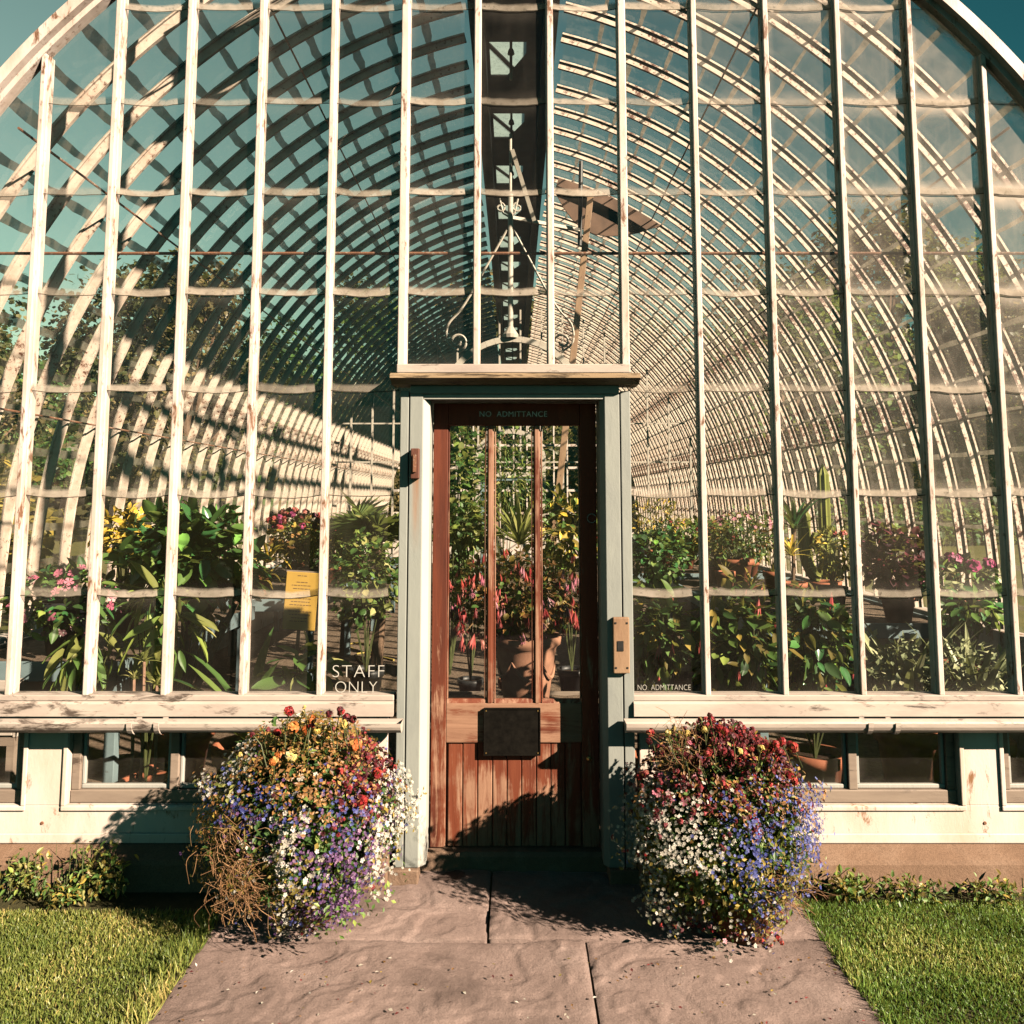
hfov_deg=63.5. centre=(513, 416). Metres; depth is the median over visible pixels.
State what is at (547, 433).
broadleaf tree
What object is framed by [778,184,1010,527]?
broadleaf tree
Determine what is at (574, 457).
broadleaf tree
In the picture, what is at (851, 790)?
vent window
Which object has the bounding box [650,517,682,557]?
flowering plant
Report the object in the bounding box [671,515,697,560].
flowering plant
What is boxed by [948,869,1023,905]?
weed clump
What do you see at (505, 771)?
door
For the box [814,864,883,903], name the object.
weed clump
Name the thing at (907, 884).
weed clump
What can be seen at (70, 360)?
broadleaf tree
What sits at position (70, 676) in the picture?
drooping pale plant
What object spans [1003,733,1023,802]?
vent window
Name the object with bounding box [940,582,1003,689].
geranium leaves
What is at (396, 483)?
broadleaf tree
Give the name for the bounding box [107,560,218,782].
broad leaved seedling
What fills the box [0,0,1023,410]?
sky
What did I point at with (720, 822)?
flowering plants
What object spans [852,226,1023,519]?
broadleaf tree
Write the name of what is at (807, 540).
column cactus
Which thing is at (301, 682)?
green plant
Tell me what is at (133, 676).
rosette succulent
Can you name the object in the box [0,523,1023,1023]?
ground
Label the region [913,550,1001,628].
pink geranium
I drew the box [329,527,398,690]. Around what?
round leaved shrub
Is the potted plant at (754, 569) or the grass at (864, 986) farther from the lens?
the potted plant at (754, 569)
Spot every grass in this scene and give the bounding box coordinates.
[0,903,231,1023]
[797,897,1023,1023]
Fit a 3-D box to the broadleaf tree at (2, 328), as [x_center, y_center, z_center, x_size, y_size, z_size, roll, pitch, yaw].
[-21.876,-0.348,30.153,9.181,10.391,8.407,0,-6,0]
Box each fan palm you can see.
[288,494,397,655]
[329,488,432,688]
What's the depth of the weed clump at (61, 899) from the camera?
3.47 m
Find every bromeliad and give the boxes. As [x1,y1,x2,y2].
[239,531,330,591]
[715,554,735,598]
[731,565,771,602]
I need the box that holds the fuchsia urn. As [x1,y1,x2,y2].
[449,544,578,700]
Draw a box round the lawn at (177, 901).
[0,892,1023,1023]
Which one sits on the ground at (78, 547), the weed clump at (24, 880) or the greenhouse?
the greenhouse
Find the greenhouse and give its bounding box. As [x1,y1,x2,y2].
[0,0,1023,891]
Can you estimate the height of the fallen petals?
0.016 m
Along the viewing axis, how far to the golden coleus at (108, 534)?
5.55 m
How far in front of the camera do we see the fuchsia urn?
5.33 m
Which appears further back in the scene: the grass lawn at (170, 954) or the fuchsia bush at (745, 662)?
the fuchsia bush at (745, 662)
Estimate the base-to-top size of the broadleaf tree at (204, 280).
12.282 m
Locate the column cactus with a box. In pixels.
[798,464,841,595]
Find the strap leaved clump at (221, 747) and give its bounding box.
[151,627,328,782]
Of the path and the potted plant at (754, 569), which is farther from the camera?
the potted plant at (754, 569)
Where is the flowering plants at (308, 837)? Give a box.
[179,705,426,944]
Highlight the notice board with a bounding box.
[281,570,318,676]
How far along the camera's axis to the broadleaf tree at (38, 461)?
25.47 m
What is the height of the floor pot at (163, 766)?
0.209 m
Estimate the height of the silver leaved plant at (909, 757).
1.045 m
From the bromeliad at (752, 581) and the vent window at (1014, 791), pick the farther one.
the bromeliad at (752, 581)
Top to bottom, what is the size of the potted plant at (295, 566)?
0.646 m
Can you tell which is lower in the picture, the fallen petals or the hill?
the fallen petals
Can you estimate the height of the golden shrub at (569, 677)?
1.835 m
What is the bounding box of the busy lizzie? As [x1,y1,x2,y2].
[0,556,129,655]
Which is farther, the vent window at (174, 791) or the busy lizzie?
the busy lizzie
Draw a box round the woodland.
[0,297,1023,522]
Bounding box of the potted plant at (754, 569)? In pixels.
[724,522,773,576]
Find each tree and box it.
[0,273,84,504]
[0,309,17,428]
[0,323,23,415]
[0,325,59,502]
[17,255,259,525]
[80,247,288,509]
[230,269,429,510]
[278,362,401,516]
[412,269,572,530]
[466,426,555,629]
[546,301,722,515]
[673,251,916,522]
[687,276,895,511]
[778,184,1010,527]
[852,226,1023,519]
[942,257,1023,482]
[976,234,1023,474]
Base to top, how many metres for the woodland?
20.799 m
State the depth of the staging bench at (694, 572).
10.15 m
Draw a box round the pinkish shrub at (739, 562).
[695,507,787,587]
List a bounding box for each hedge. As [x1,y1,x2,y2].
[0,458,82,615]
[710,496,1016,551]
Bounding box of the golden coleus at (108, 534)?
[87,502,152,632]
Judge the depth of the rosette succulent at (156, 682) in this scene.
4.08 m
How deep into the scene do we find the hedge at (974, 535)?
29.33 m
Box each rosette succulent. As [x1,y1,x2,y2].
[124,665,141,782]
[130,646,161,782]
[147,675,160,782]
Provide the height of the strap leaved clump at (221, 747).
0.956 m
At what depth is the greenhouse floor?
8.10 m
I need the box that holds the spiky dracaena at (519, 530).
[458,487,574,690]
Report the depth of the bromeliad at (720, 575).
7.45 m
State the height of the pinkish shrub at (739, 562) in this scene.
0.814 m
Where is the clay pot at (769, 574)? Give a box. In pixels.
[761,556,774,597]
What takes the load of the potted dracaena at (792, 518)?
on the staging bench at (874, 616)
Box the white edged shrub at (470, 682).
[449,490,502,690]
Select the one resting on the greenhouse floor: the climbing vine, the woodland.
the climbing vine
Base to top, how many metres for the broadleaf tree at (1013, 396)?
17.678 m
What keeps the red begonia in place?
on the staging bench at (275, 606)
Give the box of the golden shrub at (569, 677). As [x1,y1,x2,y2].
[528,482,579,690]
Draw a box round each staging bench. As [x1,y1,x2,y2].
[0,606,254,782]
[225,557,397,680]
[430,691,598,747]
[632,555,762,582]
[670,577,954,739]
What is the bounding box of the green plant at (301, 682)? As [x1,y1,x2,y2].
[251,630,352,690]
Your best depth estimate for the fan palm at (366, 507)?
9.07 m
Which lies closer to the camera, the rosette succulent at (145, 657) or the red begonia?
the rosette succulent at (145, 657)
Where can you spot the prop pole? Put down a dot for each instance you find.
(576, 326)
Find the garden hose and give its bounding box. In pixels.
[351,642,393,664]
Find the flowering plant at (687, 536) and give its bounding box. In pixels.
[662,519,697,568]
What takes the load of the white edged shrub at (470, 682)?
on the greenhouse floor
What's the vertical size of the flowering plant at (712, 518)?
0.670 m
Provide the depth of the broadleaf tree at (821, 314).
38.22 m
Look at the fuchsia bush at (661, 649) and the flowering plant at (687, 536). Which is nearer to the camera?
the fuchsia bush at (661, 649)
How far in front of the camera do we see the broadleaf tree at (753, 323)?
49.21 m
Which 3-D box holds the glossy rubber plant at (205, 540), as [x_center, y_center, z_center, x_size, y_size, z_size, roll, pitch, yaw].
[-1.981,1.318,4.986,1.010,1.752,0.903,0,-6,0]
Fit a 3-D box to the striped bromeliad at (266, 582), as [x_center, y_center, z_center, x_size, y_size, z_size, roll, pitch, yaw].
[-2.285,1.353,7.788,1.131,0.631,0.972,0,-6,0]
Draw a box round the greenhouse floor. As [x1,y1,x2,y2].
[0,563,1023,842]
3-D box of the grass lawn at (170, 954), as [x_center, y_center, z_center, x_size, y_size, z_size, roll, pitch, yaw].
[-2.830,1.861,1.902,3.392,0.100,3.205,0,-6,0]
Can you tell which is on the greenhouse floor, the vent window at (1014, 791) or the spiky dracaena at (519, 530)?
the spiky dracaena at (519, 530)
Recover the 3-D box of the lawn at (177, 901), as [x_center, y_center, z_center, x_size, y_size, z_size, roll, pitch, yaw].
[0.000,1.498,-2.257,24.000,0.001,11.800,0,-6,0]
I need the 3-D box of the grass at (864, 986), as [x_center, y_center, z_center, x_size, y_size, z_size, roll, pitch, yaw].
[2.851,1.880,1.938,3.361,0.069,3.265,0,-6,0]
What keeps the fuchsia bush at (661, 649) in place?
on the greenhouse floor
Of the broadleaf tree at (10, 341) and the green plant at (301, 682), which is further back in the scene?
the broadleaf tree at (10, 341)
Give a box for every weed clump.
[0,844,56,902]
[34,873,92,912]
[53,837,138,901]
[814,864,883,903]
[865,869,954,907]
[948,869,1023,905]
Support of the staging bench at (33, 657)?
on the greenhouse floor
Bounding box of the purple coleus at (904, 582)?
[848,521,943,622]
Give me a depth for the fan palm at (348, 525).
7.34 m
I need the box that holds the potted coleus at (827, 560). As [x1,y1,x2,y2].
[807,524,849,616]
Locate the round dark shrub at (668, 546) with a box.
[632,522,693,677]
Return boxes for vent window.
[0,733,23,802]
[70,733,272,802]
[753,733,956,802]
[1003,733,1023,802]
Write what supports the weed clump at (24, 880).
on the lawn at (177, 901)
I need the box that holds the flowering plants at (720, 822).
[607,707,845,962]
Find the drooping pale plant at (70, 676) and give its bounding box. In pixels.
[42,624,135,782]
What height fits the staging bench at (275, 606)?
0.815 m
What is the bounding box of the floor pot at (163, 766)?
[138,762,167,781]
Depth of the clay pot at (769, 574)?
7.44 m
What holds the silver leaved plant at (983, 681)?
on the greenhouse floor
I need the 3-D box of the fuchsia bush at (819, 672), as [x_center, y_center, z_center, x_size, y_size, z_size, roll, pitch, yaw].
[1.645,1.544,4.616,0.615,1.230,0.549,-2,-6,23]
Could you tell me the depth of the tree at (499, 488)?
9.50 m
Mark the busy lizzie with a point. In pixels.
(55, 617)
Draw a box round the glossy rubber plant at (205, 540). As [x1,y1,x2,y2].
[101,490,272,782]
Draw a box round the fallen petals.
[165,956,864,1023]
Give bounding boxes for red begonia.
[262,507,332,571]
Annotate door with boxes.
[430,404,599,846]
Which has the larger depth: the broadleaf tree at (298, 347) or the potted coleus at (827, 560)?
the broadleaf tree at (298, 347)
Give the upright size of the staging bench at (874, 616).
0.815 m
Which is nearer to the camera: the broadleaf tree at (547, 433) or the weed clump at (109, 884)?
the weed clump at (109, 884)
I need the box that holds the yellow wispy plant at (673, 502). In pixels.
[632,492,690,568]
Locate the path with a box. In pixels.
[145,869,886,1023]
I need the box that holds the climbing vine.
[448,426,486,674]
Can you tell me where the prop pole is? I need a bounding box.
[545,197,592,629]
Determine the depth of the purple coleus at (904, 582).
5.97 m
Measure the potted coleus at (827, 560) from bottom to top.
0.700 m
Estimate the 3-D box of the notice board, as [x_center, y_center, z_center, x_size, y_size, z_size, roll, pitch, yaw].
[-1.391,1.609,5.282,0.224,1.234,0.055,3,-6,0]
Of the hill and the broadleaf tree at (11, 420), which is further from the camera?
the hill
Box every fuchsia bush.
[633,564,699,784]
[687,564,805,774]
[760,580,866,782]
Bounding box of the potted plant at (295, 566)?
[266,522,318,569]
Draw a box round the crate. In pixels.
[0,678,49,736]
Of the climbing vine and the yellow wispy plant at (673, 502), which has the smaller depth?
the climbing vine
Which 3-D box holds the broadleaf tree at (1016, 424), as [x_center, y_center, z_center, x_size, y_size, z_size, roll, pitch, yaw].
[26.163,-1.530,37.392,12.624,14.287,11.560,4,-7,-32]
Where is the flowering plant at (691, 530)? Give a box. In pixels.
[688,519,738,554]
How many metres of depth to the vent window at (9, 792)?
3.79 m
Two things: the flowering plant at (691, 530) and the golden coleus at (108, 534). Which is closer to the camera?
the golden coleus at (108, 534)
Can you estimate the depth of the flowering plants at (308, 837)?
3.13 m
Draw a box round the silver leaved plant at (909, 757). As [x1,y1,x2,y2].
[816,615,1022,782]
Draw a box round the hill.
[3,345,1023,523]
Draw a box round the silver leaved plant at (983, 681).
[878,622,1023,762]
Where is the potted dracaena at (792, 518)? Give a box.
[759,499,829,604]
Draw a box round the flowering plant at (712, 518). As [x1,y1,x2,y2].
[692,515,737,546]
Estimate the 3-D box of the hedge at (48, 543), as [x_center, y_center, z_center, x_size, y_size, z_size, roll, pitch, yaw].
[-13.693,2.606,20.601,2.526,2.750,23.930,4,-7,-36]
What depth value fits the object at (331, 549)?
9.94 m

